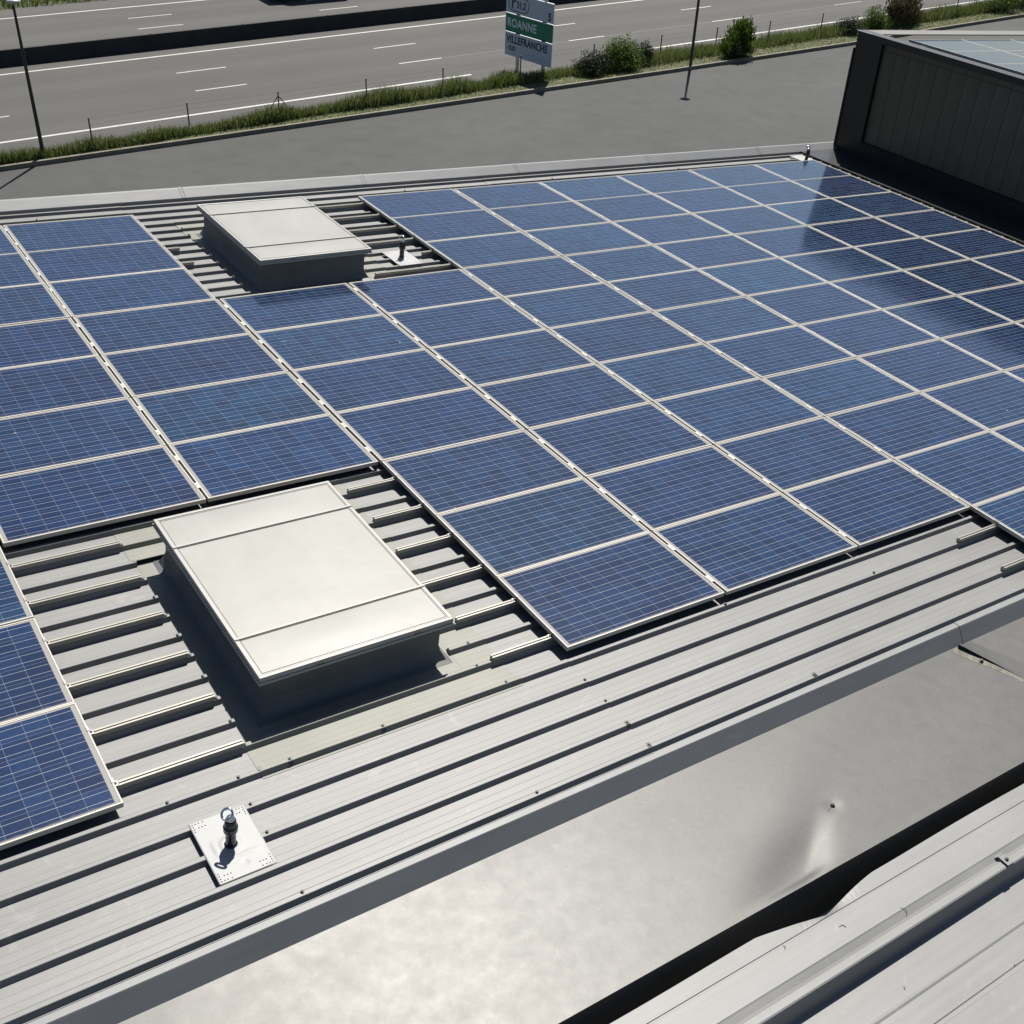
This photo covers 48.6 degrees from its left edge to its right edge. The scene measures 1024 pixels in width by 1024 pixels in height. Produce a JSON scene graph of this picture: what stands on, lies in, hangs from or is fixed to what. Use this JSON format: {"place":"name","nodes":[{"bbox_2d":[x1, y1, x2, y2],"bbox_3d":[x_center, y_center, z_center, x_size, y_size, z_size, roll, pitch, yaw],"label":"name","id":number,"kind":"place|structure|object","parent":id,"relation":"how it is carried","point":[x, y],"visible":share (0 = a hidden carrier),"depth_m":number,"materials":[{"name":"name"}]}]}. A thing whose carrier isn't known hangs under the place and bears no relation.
{"place":"outdoors","nodes":[
{"label":"outdoors","id":0,"kind":"place"},
{"bbox_2d":[0,0,103,9],"bbox_3d":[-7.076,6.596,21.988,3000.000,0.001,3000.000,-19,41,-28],"label":"ground","id":1,"kind":"structure","parent":0,"point":[50,3],"depth_m":77.89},
{"bbox_2d":[0,0,981,154],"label":"motorway","id":2,"kind":"structure","parent":1,"relation":"on","point":[70,99],"depth_m":68.24,"materials":[{"name":"grey asphalt"}]},
{"bbox_2d":[0,0,590,67],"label":"median barrier","id":3,"kind":"object","parent":2,"relation":"on","point":[107,46],"visible":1,"depth_m":71.85,"materials":[{"name":"grey concrete"}]},
{"bbox_2d":[0,14,1023,170],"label":"kerb","id":4,"kind":"structure","parent":1,"relation":"on","point":[273,128],"depth_m":61.60,"materials":[{"name":"concrete"}]},
{"bbox_2d":[0,17,1023,199],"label":"parking lot","id":5,"kind":"structure","parent":1,"relation":"on","point":[788,99],"depth_m":59.28,"materials":[{"name":"grey asphalt"}]},
{"bbox_2d":[0,141,1023,1023],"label":"warehouse","id":6,"kind":"structure","parent":5,"relation":"on","point":[610,829],"depth_m":7.85,"materials":[{"name":"metal"}]},
{"bbox_2d":[68,650,188,690],"bbox_3d":[-3.839,1.420,7.354,3.555,0.038,0.040,-15,39,-31],"label":"mounting rail","id":7,"kind":"object","parent":6,"relation":"on","point":[97,679],"visible":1,"depth_m":8.04,"materials":[{"name":"metal"}]},
{"bbox_2d":[0,618,73,723],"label":"solar panel","id":8,"kind":"object","parent":7,"relation":"on","point":[32,681],"visible":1,"depth_m":7.82,"materials":[{"name":"glass"}]},
{"bbox_2d":[116,739,243,789],"bbox_3d":[-3.276,1.936,6.677,3.555,0.038,0.040,-15,39,-31],"label":"mounting rail","id":9,"kind":"object","parent":6,"relation":"on","point":[176,765],"visible":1,"depth_m":7.36,"materials":[{"name":"metal"}]},
{"bbox_2d":[0,702,123,849],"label":"solar panel","id":10,"kind":"object","parent":9,"relation":"on","point":[55,775],"visible":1,"depth_m":7.09,"materials":[{"name":"glass"}]},
{"bbox_2d":[180,261,193,265],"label":"mounting rail","id":11,"kind":"object","parent":6,"relation":"on","point":[186,263],"visible":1,"depth_m":14.39,"materials":[{"name":"metal"}]},
{"bbox_2d":[24,240,184,283],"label":"solar panel","id":12,"kind":"object","parent":11,"relation":"on","point":[67,264],"visible":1,"depth_m":14.00,"materials":[{"name":"glass"}]},
{"bbox_2d":[188,804,276,885],"bbox_3d":[-1.692,1.902,6.844,0.360,0.307,0.520,-15,39,-31],"label":"roof anchor","id":13,"kind":"object","parent":6,"relation":"on","point":[232,844],"visible":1,"depth_m":6.88,"materials":[{"name":"white metal"}]},
{"bbox_2d":[196,196,371,293],"bbox_3d":[-3.043,-3.595,15.027,1.580,0.427,2.150,-15,39,-31],"label":"skylight","id":14,"kind":"object","parent":6,"relation":"on","point":[259,246],"visible":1,"depth_m":14.63,"materials":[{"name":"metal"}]},
{"bbox_2d":[152,481,453,727],"bbox_3d":[-1.668,0.596,8.825,1.580,0.427,2.150,-15,39,-31],"label":"skylight","id":15,"kind":"object","parent":6,"relation":"on","point":[297,601],"visible":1,"depth_m":8.48,"materials":[{"name":"metal"}]},
{"bbox_2d":[317,203,367,209],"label":"mounting rail","id":16,"kind":"object","parent":6,"relation":"on","point":[340,206],"visible":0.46,"depth_m":16.93,"materials":[{"name":"metal"}]},
{"bbox_2d":[358,189,483,220],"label":"solar panel","id":17,"kind":"object","parent":16,"relation":"on","point":[393,205],"visible":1,"depth_m":17.31,"materials":[{"name":"glass"}]},
{"bbox_2d":[332,214,382,220],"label":"mounting rail","id":18,"kind":"object","parent":6,"relation":"on","point":[356,217],"visible":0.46,"depth_m":16.59,"materials":[{"name":"metal"}]},
{"bbox_2d":[453,182,571,209],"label":"solar panel","id":19,"kind":"object","parent":18,"relation":"on","point":[510,195],"visible":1,"depth_m":18.20,"materials":[{"name":"glass"}]},
{"bbox_2d":[347,478,397,493],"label":"mounting rail","id":20,"kind":"object","parent":6,"relation":"on","point":[358,488],"visible":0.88,"depth_m":10.49,"materials":[{"name":"metal"}]},
{"bbox_2d":[528,402,711,478],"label":"solar panel","id":21,"kind":"object","parent":20,"relation":"on","point":[591,445],"visible":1,"depth_m":11.73,"materials":[{"name":"glass"}]},
{"bbox_2d":[653,378,822,445],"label":"solar panel","id":22,"kind":"object","parent":20,"relation":"on","point":[713,416],"visible":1,"depth_m":12.61,"materials":[{"name":"glass"}]},
{"bbox_2d":[348,226,400,232],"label":"mounting rail","id":23,"kind":"object","parent":6,"relation":"on","point":[373,229],"visible":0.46,"depth_m":16.25,"materials":[{"name":"metal"}]},
{"bbox_2d":[390,209,520,244],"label":"solar panel","id":24,"kind":"object","parent":23,"relation":"on","point":[422,229],"visible":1,"depth_m":16.65,"materials":[{"name":"glass"}]},
{"bbox_2d":[487,201,609,231],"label":"solar panel","id":25,"kind":"object","parent":23,"relation":"on","point":[544,216],"visible":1,"depth_m":17.54,"materials":[{"name":"glass"}]},
{"bbox_2d":[652,187,763,213],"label":"solar panel","id":26,"kind":"object","parent":23,"relation":"on","point":[706,200],"visible":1,"depth_m":19.29,"materials":[{"name":"glass"}]},
{"bbox_2d":[365,238,417,245],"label":"mounting rail","id":27,"kind":"object","parent":6,"relation":"on","point":[387,242],"visible":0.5,"depth_m":15.90,"materials":[{"name":"metal"}]},
{"bbox_2d":[574,194,690,221],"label":"solar panel","id":28,"kind":"object","parent":27,"relation":"on","point":[625,208],"visible":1,"depth_m":18.42,"materials":[{"name":"glass"}]},
{"bbox_2d":[373,506,425,521],"bbox_3d":[4.541,-1.452,13.668,13.965,0.038,0.040,-15,39,-31],"label":"mounting rail","id":29,"kind":"object","parent":6,"relation":"on","point":[397,513],"visible":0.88,"depth_m":10.14,"materials":[{"name":"metal"}]},
{"bbox_2d":[382,430,583,517],"bbox_3d":[-0.275,-0.396,10.882,1.724,0.049,1.001,-15,39,-31],"label":"solar panel","id":30,"kind":"object","parent":29,"relation":"on","point":[433,483],"visible":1,"depth_m":10.84,"materials":[{"name":"glass"}]},
{"bbox_2d":[762,357,918,416],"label":"solar panel","id":31,"kind":"object","parent":29,"relation":"on","point":[824,390],"visible":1,"depth_m":13.50,"materials":[{"name":"glass"}]},
{"bbox_2d":[857,339,1002,392],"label":"solar panel","id":32,"kind":"object","parent":29,"relation":"on","point":[926,366],"visible":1,"depth_m":14.38,"materials":[{"name":"glass"}]},
{"bbox_2d":[375,264,454,275],"bbox_3d":[2.851,-4.332,17.765,11.240,0.038,0.040,-15,39,-31],"label":"mounting rail","id":33,"kind":"object","parent":6,"relation":"on","point":[412,269],"visible":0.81,"depth_m":15.12,"materials":[{"name":"metal"}]},
{"bbox_2d":[424,232,560,268],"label":"solar panel","id":34,"kind":"object","parent":33,"relation":"on","point":[468,252],"visible":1,"depth_m":15.97,"materials":[{"name":"glass"}]},
{"bbox_2d":[523,222,651,256],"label":"solar panel","id":35,"kind":"object","parent":33,"relation":"on","point":[574,240],"visible":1,"depth_m":16.87,"materials":[{"name":"glass"}]},
{"bbox_2d":[612,214,732,244],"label":"solar panel","id":36,"kind":"object","parent":33,"relation":"on","point":[667,229],"visible":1,"depth_m":17.75,"materials":[{"name":"glass"}]},
{"bbox_2d":[395,535,454,553],"bbox_3d":[4.802,-1.188,13.316,14.015,0.051,0.040,-15,39,-31],"label":"mounting rail","id":37,"kind":"object","parent":6,"relation":"on","point":[421,544],"visible":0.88,"depth_m":9.79,"materials":[{"name":"metal"}]},
{"bbox_2d":[436,478,649,579],"bbox_3d":[0.283,0.115,10.208,1.724,0.049,1.001,-15,39,-31],"label":"solar panel","id":38,"kind":"object","parent":37,"relation":"on","point":[495,539],"visible":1,"depth_m":10.16,"materials":[{"name":"glass"}]},
{"bbox_2d":[715,417,891,492],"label":"solar panel","id":39,"kind":"object","parent":37,"relation":"on","point":[789,457],"visible":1,"depth_m":11.94,"materials":[{"name":"glass"}]},
{"bbox_2d":[421,250,435,254],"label":"mounting rail","id":40,"kind":"object","parent":6,"relation":"on","point":[426,252],"visible":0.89,"depth_m":15.73,"materials":[{"name":"metal"}]},
{"bbox_2d":[692,206,805,234],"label":"solar panel","id":41,"kind":"object","parent":40,"relation":"on","point":[747,220],"visible":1,"depth_m":18.62,"materials":[{"name":"glass"}]},
{"bbox_2d":[421,566,485,587],"bbox_3d":[5.063,-0.925,12.965,14.065,0.052,0.040,-15,39,-31],"label":"mounting rail","id":42,"kind":"object","parent":6,"relation":"on","point":[452,576],"visible":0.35,"depth_m":9.45,"materials":[{"name":"metal"}]},
{"bbox_2d":[587,445,780,531],"bbox_3d":[1.698,-0.256,11.101,1.694,0.049,1.001,-15,39,-31],"label":"solar panel","id":43,"kind":"object","parent":42,"relation":"on","point":[653,495],"visible":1,"depth_m":11.05,"materials":[{"name":"glass"}]},
{"bbox_2d":[825,392,988,459],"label":"solar panel","id":44,"kind":"object","parent":42,"relation":"on","point":[904,426],"visible":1,"depth_m":12.82,"materials":[{"name":"glass"}]},
{"bbox_2d":[921,371,1023,430],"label":"solar panel","id":45,"kind":"object","parent":42,"relation":"on","point":[992,401],"visible":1,"depth_m":13.66,"materials":[{"name":"glass"}]},
{"bbox_2d":[455,600,518,622],"bbox_3d":[5.355,-0.669,12.632,14.040,0.053,0.040,-15,39,-31],"label":"mounting rail","id":46,"kind":"object","parent":6,"relation":"on","point":[483,611],"visible":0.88,"depth_m":9.11,"materials":[{"name":"metal"}]},
{"bbox_2d":[497,532,724,650],"bbox_3d":[0.839,0.625,9.539,1.724,0.050,1.001,-15,39,-31],"label":"solar panel","id":47,"kind":"object","parent":46,"relation":"on","point":[571,602],"visible":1,"depth_m":9.48,"materials":[{"name":"glass"}]},
{"bbox_2d":[652,493,857,594],"bbox_3d":[2.254,0.254,10.432,1.694,0.050,1.001,-15,39,-31],"label":"solar panel","id":48,"kind":"object","parent":46,"relation":"on","point":[739,547],"visible":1,"depth_m":10.37,"materials":[{"name":"glass"}]},
{"bbox_2d":[894,431,1023,508],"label":"solar panel","id":49,"kind":"object","parent":46,"relation":"on","point":[973,470],"visible":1,"depth_m":12.12,"materials":[{"name":"glass"}]},
{"bbox_2d":[490,636,554,660],"bbox_3d":[5.638,-0.411,12.295,14.035,0.038,0.040,-15,39,-31],"label":"mounting rail","id":50,"kind":"object","parent":6,"relation":"on","point":[520,648],"visible":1,"depth_m":8.77,"materials":[{"name":"metal"}]},
{"bbox_2d":[783,459,969,548],"bbox_3d":[3.654,-0.116,11.313,1.694,0.050,1.001,-15,39,-31],"label":"solar panel","id":51,"kind":"object","parent":50,"relation":"on","point":[864,507],"visible":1,"depth_m":11.26,"materials":[{"name":"glass"}]},
{"bbox_2d":[610,784,1023,1023],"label":"roof","id":52,"kind":"structure","parent":6,"relation":"attached to","point":[930,930],"depth_m":7.21,"materials":[{"name":"metal"}]},
{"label":"rail","id":53,"kind":"object","parent":6,"relation":"on","visible":0},
{"bbox_2d":[101,334,287,399],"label":"solar panel","id":54,"kind":"object","parent":53,"relation":"on","point":[148,371],"visible":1,"depth_m":11.98,"materials":[{"name":"glass"}]},
{"bbox_2d":[921,229,1023,258],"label":"solar panel","id":55,"kind":"object","parent":53,"relation":"on","point":[975,243],"visible":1,"depth_m":19.02,"materials":[{"name":"glass"}]},
{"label":"rail","id":56,"kind":"object","parent":6,"relation":"on","visible":0},
{"bbox_2d":[0,355,129,418],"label":"solar panel","id":57,"kind":"object","parent":56,"relation":"on","point":[45,387],"visible":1,"depth_m":11.25,"materials":[{"name":"glass"}]},
{"bbox_2d":[254,314,425,373],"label":"solar panel","id":58,"kind":"object","parent":56,"relation":"on","point":[313,345],"visible":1,"depth_m":12.86,"materials":[{"name":"glass"}]},
{"bbox_2d":[387,297,545,349],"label":"solar panel","id":59,"kind":"object","parent":56,"relation":"on","point":[431,327],"visible":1,"depth_m":13.75,"materials":[{"name":"glass"}]},
{"bbox_2d":[503,283,650,328],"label":"solar panel","id":60,"kind":"object","parent":56,"relation":"on","point":[571,306],"visible":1,"depth_m":14.63,"materials":[{"name":"glass"}]},
{"bbox_2d":[606,269,744,311],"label":"solar panel","id":61,"kind":"object","parent":56,"relation":"on","point":[672,290],"visible":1,"depth_m":15.52,"materials":[{"name":"glass"}]},
{"bbox_2d":[698,258,827,295],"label":"solar panel","id":62,"kind":"object","parent":56,"relation":"on","point":[760,276],"visible":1,"depth_m":16.40,"materials":[{"name":"glass"}]},
{"bbox_2d":[780,247,901,281],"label":"solar panel","id":63,"kind":"object","parent":56,"relation":"on","point":[839,264],"visible":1,"depth_m":17.27,"materials":[{"name":"glass"}]},
{"bbox_2d":[854,237,968,269],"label":"solar panel","id":64,"kind":"object","parent":56,"relation":"on","point":[907,254],"visible":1,"depth_m":18.14,"materials":[{"name":"glass"}]},
{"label":"rail","id":65,"kind":"object","parent":6,"relation":"on","visible":0},
{"bbox_2d":[0,398,165,476],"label":"solar panel","id":66,"kind":"object","parent":65,"relation":"on","point":[44,440],"visible":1,"depth_m":10.52,"materials":[{"name":"glass"}]},
{"bbox_2d":[292,349,472,415],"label":"solar panel","id":67,"kind":"object","parent":65,"relation":"on","point":[352,385],"visible":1,"depth_m":12.19,"materials":[{"name":"glass"}]},
{"bbox_2d":[429,329,595,388],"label":"solar panel","id":68,"kind":"object","parent":65,"relation":"on","point":[500,359],"visible":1,"depth_m":13.07,"materials":[{"name":"glass"}]},
{"bbox_2d":[548,312,702,363],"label":"solar panel","id":69,"kind":"object","parent":65,"relation":"on","point":[610,339],"visible":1,"depth_m":13.96,"materials":[{"name":"glass"}]},
{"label":"rail","id":70,"kind":"object","parent":6,"relation":"on","visible":0},
{"bbox_2d":[133,372,330,447],"bbox_3d":[-2.785,-1.056,11.350,1.694,0.050,1.001,-15,39,-31],"label":"solar panel","id":71,"kind":"object","parent":70,"relation":"on","point":[188,414],"visible":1,"depth_m":11.30,"materials":[{"name":"glass"}]},
{"bbox_2d":[654,296,796,343],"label":"solar panel","id":72,"kind":"object","parent":70,"relation":"on","point":[704,323],"visible":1,"depth_m":14.85,"materials":[{"name":"glass"}]},
{"bbox_2d":[746,282,880,324],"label":"solar panel","id":73,"kind":"object","parent":70,"relation":"on","point":[811,303],"visible":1,"depth_m":15.72,"materials":[{"name":"glass"}]},
{"bbox_2d":[829,270,955,309],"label":"solar panel","id":74,"kind":"object","parent":70,"relation":"on","point":[891,289],"visible":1,"depth_m":16.60,"materials":[{"name":"glass"}]},
{"bbox_2d":[903,259,1022,294],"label":"solar panel","id":75,"kind":"object","parent":70,"relation":"on","point":[963,277],"visible":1,"depth_m":17.48,"materials":[{"name":"glass"}]},
{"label":"rail","id":76,"kind":"object","parent":6,"relation":"on","visible":0},
{"bbox_2d":[0,446,205,546],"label":"solar panel","id":77,"kind":"object","parent":76,"relation":"on","point":[56,501],"visible":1,"depth_m":9.76,"materials":[{"name":"glass"}]},
{"bbox_2d":[334,387,524,463],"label":"solar panel","id":78,"kind":"object","parent":76,"relation":"on","point":[393,430],"visible":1,"depth_m":11.51,"materials":[{"name":"glass"}]},
{"bbox_2d":[476,364,650,430],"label":"solar panel","id":79,"kind":"object","parent":76,"relation":"on","point":[531,402],"visible":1,"depth_m":12.40,"materials":[{"name":"glass"}]},
{"bbox_2d":[598,343,759,402],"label":"solar panel","id":80,"kind":"object","parent":76,"relation":"on","point":[658,376],"visible":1,"depth_m":13.29,"materials":[{"name":"glass"}]},
{"bbox_2d":[705,325,854,377],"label":"solar panel","id":81,"kind":"object","parent":76,"relation":"on","point":[777,352],"visible":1,"depth_m":14.17,"materials":[{"name":"glass"}]},
{"bbox_2d":[799,309,938,357],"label":"solar panel","id":82,"kind":"object","parent":76,"relation":"on","point":[866,333],"visible":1,"depth_m":15.05,"materials":[{"name":"glass"}]},
{"bbox_2d":[883,295,1013,338],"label":"solar panel","id":83,"kind":"object","parent":76,"relation":"on","point":[940,318],"visible":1,"depth_m":15.93,"materials":[{"name":"glass"}]},
{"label":"rail","id":84,"kind":"object","parent":6,"relation":"on","visible":0},
{"bbox_2d":[168,414,377,501],"bbox_3d":[-2.228,-0.543,10.676,1.694,0.049,1.001,-15,39,-31],"label":"solar panel","id":85,"kind":"object","parent":84,"relation":"on","point":[223,466],"visible":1,"depth_m":10.61,"materials":[{"name":"glass"}]},
{"bbox_2d":[833,30,1023,242],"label":"black building","id":86,"kind":"structure","parent":5,"relation":"on","point":[951,124],"depth_m":21.62,"materials":[{"name":"metal"}]},
{"bbox_2d":[0,0,1023,164],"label":"verge","id":87,"kind":"structure","parent":1,"relation":"on","point":[763,52],"depth_m":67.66,"materials":[{"name":"green plant"}]},
{"bbox_2d":[505,0,554,70],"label":"road sign","id":88,"kind":"object","parent":87,"relation":"on","point":[517,44],"visible":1,"depth_m":66.60,"materials":[{"name":"metal"}]},
{"bbox_2d":[0,0,462,49],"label":"carriageway","id":89,"kind":"structure","parent":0,"point":[65,27],"depth_m":76.29,"materials":[{"name":"grey asphalt"}]},
{"bbox_2d":[942,323,1023,370],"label":"solar panel","id":90,"kind":"object","parent":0,"point":[1001,347],"visible":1,"depth_m":15.20,"materials":[{"name":"glass"}]},
{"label":"rail","id":91,"kind":"object","parent":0,"visible":0},
{"bbox_2d":[3,215,156,254],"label":"solar panel","id":92,"kind":"object","parent":91,"relation":"on","point":[41,236],"visible":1,"depth_m":14.66,"materials":[{"name":"glass"}]},
{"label":"rail","id":93,"kind":"object","parent":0,"visible":0},
{"bbox_2d":[0,283,69,325],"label":"solar panel","id":94,"kind":"object","parent":93,"relation":"on","point":[21,304],"visible":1,"depth_m":12.70,"materials":[{"name":"glass"}]},
{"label":"rail","id":95,"kind":"object","parent":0,"visible":0},
{"bbox_2d":[46,268,215,319],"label":"solar panel","id":96,"kind":"object","parent":95,"relation":"on","point":[92,296],"visible":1,"depth_m":13.32,"materials":[{"name":"glass"}]},
{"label":"rail","id":97,"kind":"object","parent":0,"visible":0},
{"bbox_2d":[0,317,97,368],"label":"solar panel","id":98,"kind":"object","parent":97,"relation":"on","point":[30,343],"visible":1,"depth_m":11.98,"materials":[{"name":"glass"}]},
{"bbox_2d":[462,256,603,297],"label":"solar panel","id":99,"kind":"object","parent":97,"relation":"on","point":[524,277],"visible":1,"depth_m":15.31,"materials":[{"name":"glass"}]},
{"bbox_2d":[563,245,695,282],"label":"solar panel","id":100,"kind":"object","parent":97,"relation":"on","point":[625,263],"visible":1,"depth_m":16.19,"materials":[{"name":"glass"}]},
{"bbox_2d":[654,235,778,268],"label":"solar panel","id":101,"kind":"object","parent":97,"relation":"on","point":[702,253],"visible":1,"depth_m":17.07,"materials":[{"name":"glass"}]},
{"bbox_2d":[736,226,851,257],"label":"solar panel","id":102,"kind":"object","parent":97,"relation":"on","point":[786,242],"visible":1,"depth_m":17.95,"materials":[{"name":"glass"}]},
{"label":"rail","id":103,"kind":"object","parent":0,"visible":0},
{"bbox_2d":[73,299,250,356],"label":"solar panel","id":104,"kind":"object","parent":103,"relation":"on","point":[129,330],"visible":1,"depth_m":12.65,"materials":[{"name":"glass"}]},
{"bbox_2d":[220,283,383,335],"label":"solar panel","id":105,"kind":"object","parent":103,"relation":"on","point":[262,312],"visible":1,"depth_m":13.54,"materials":[{"name":"glass"}]},
{"bbox_2d":[348,269,499,315],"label":"solar panel","id":106,"kind":"object","parent":103,"relation":"on","point":[386,296],"visible":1,"depth_m":14.43,"materials":[{"name":"glass"}]},
{"bbox_2d":[808,217,919,246],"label":"solar panel","id":107,"kind":"object","parent":103,"relation":"on","point":[862,232],"visible":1,"depth_m":18.82,"materials":[{"name":"glass"}]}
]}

